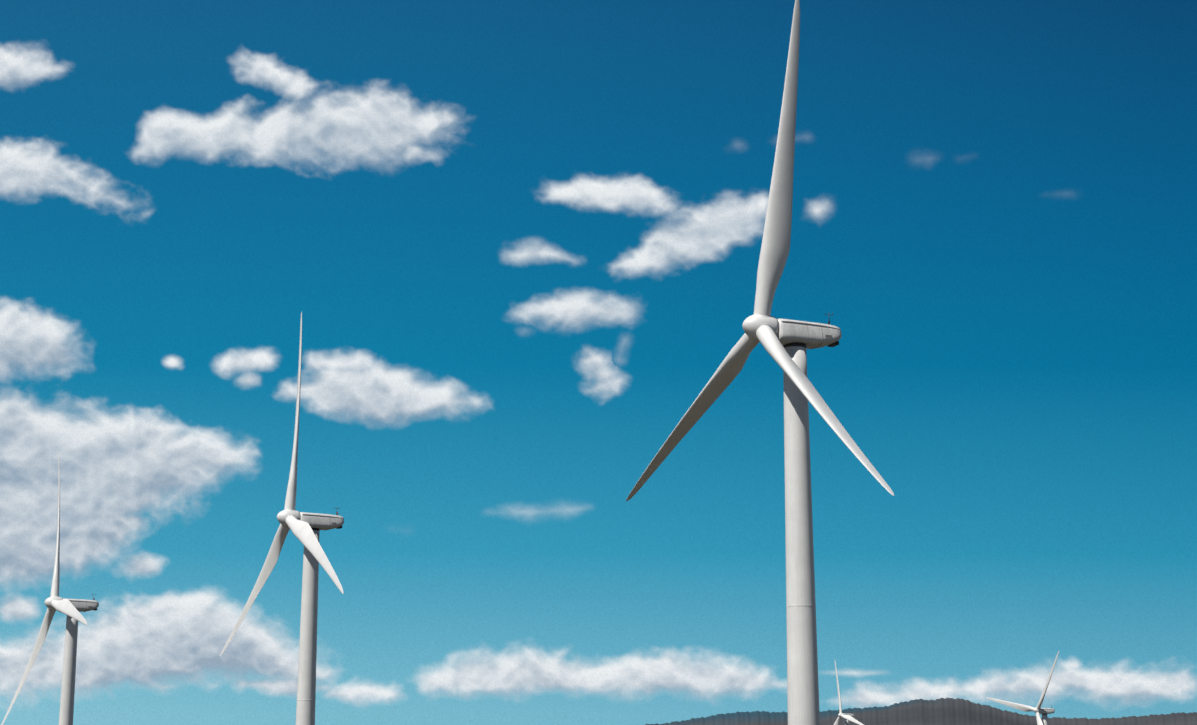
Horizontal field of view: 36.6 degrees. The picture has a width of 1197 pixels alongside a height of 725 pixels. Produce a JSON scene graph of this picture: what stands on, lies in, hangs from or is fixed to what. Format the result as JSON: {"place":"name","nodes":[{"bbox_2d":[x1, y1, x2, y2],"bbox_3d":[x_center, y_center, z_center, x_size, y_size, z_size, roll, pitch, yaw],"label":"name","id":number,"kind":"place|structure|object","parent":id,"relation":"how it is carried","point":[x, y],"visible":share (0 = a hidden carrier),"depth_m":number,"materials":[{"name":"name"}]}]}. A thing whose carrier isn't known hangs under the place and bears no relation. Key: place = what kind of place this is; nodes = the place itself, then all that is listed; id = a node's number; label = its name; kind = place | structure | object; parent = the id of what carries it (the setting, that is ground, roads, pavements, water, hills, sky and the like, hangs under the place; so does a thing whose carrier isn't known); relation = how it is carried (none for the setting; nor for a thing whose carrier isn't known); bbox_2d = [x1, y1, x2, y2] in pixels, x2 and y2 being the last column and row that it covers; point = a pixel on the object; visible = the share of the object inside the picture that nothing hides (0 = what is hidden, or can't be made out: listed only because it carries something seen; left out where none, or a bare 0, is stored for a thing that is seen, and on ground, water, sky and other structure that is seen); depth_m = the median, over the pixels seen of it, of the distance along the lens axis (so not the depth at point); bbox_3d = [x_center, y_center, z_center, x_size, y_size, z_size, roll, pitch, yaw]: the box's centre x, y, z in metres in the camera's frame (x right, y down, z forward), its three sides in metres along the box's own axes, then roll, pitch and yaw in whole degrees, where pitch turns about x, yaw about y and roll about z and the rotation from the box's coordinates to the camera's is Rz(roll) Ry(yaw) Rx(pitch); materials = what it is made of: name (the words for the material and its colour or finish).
{"place":"outdoors","nodes":[
{"label":"outdoors","id":0,"kind":"place"},
{"bbox_2d":[0,44,1196,708],"bbox_3d":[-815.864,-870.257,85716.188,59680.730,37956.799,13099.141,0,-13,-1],"label":"cloud","id":1,"kind":"structure","parent":0,"point":[120,472],"depth_m":87340.13,"materials":[{"name":"white"}]},
{"bbox_2d":[0,0,1196,724],"label":"sky","id":2,"kind":"structure","parent":0,"point":[1003,258],"materials":[{"name":"blue"}]},
{"bbox_2d":[645,698,1196,724],"bbox_3d":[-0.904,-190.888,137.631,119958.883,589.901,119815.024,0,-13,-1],"label":"hill","id":3,"kind":"structure","parent":0,"point":[948,711],"depth_m":11678.07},
{"bbox_2d":[1,457,98,724],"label":"wind turbine","id":4,"kind":"object","parent":3,"relation":"on","point":[71,609],"visible":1,"depth_m":411.13,"materials":[{"name":"paint"},{"name":"metal"},{"name":"fiberglass"}]},
{"bbox_2d":[219,311,343,724],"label":"wind turbine","id":5,"kind":"object","parent":3,"relation":"on","point":[305,527],"visible":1,"depth_m":314.87,"materials":[{"name":"paint"},{"name":"metal"},{"name":"fiberglass"}]},
{"bbox_2d":[626,0,893,724],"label":"wind turbine","id":6,"kind":"object","parent":3,"relation":"on","point":[786,343],"visible":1,"depth_m":201.02,"materials":[{"name":"paint"},{"name":"metal"},{"name":"fiberglass"}]},
{"bbox_2d":[834,662,863,724],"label":"distant wind turbine","id":7,"kind":"object","parent":3,"relation":"on","point":[847,717],"visible":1,"depth_m":1218.21,"materials":[{"name":"paint"}]},
{"bbox_2d":[986,651,1058,724],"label":"distant wind turbine","id":8,"kind":"object","parent":3,"relation":"on","point":[1038,710],"visible":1,"depth_m":882.61,"materials":[{"name":"paint"},{"name":"metal"},{"name":"fiberglass"}]}
]}

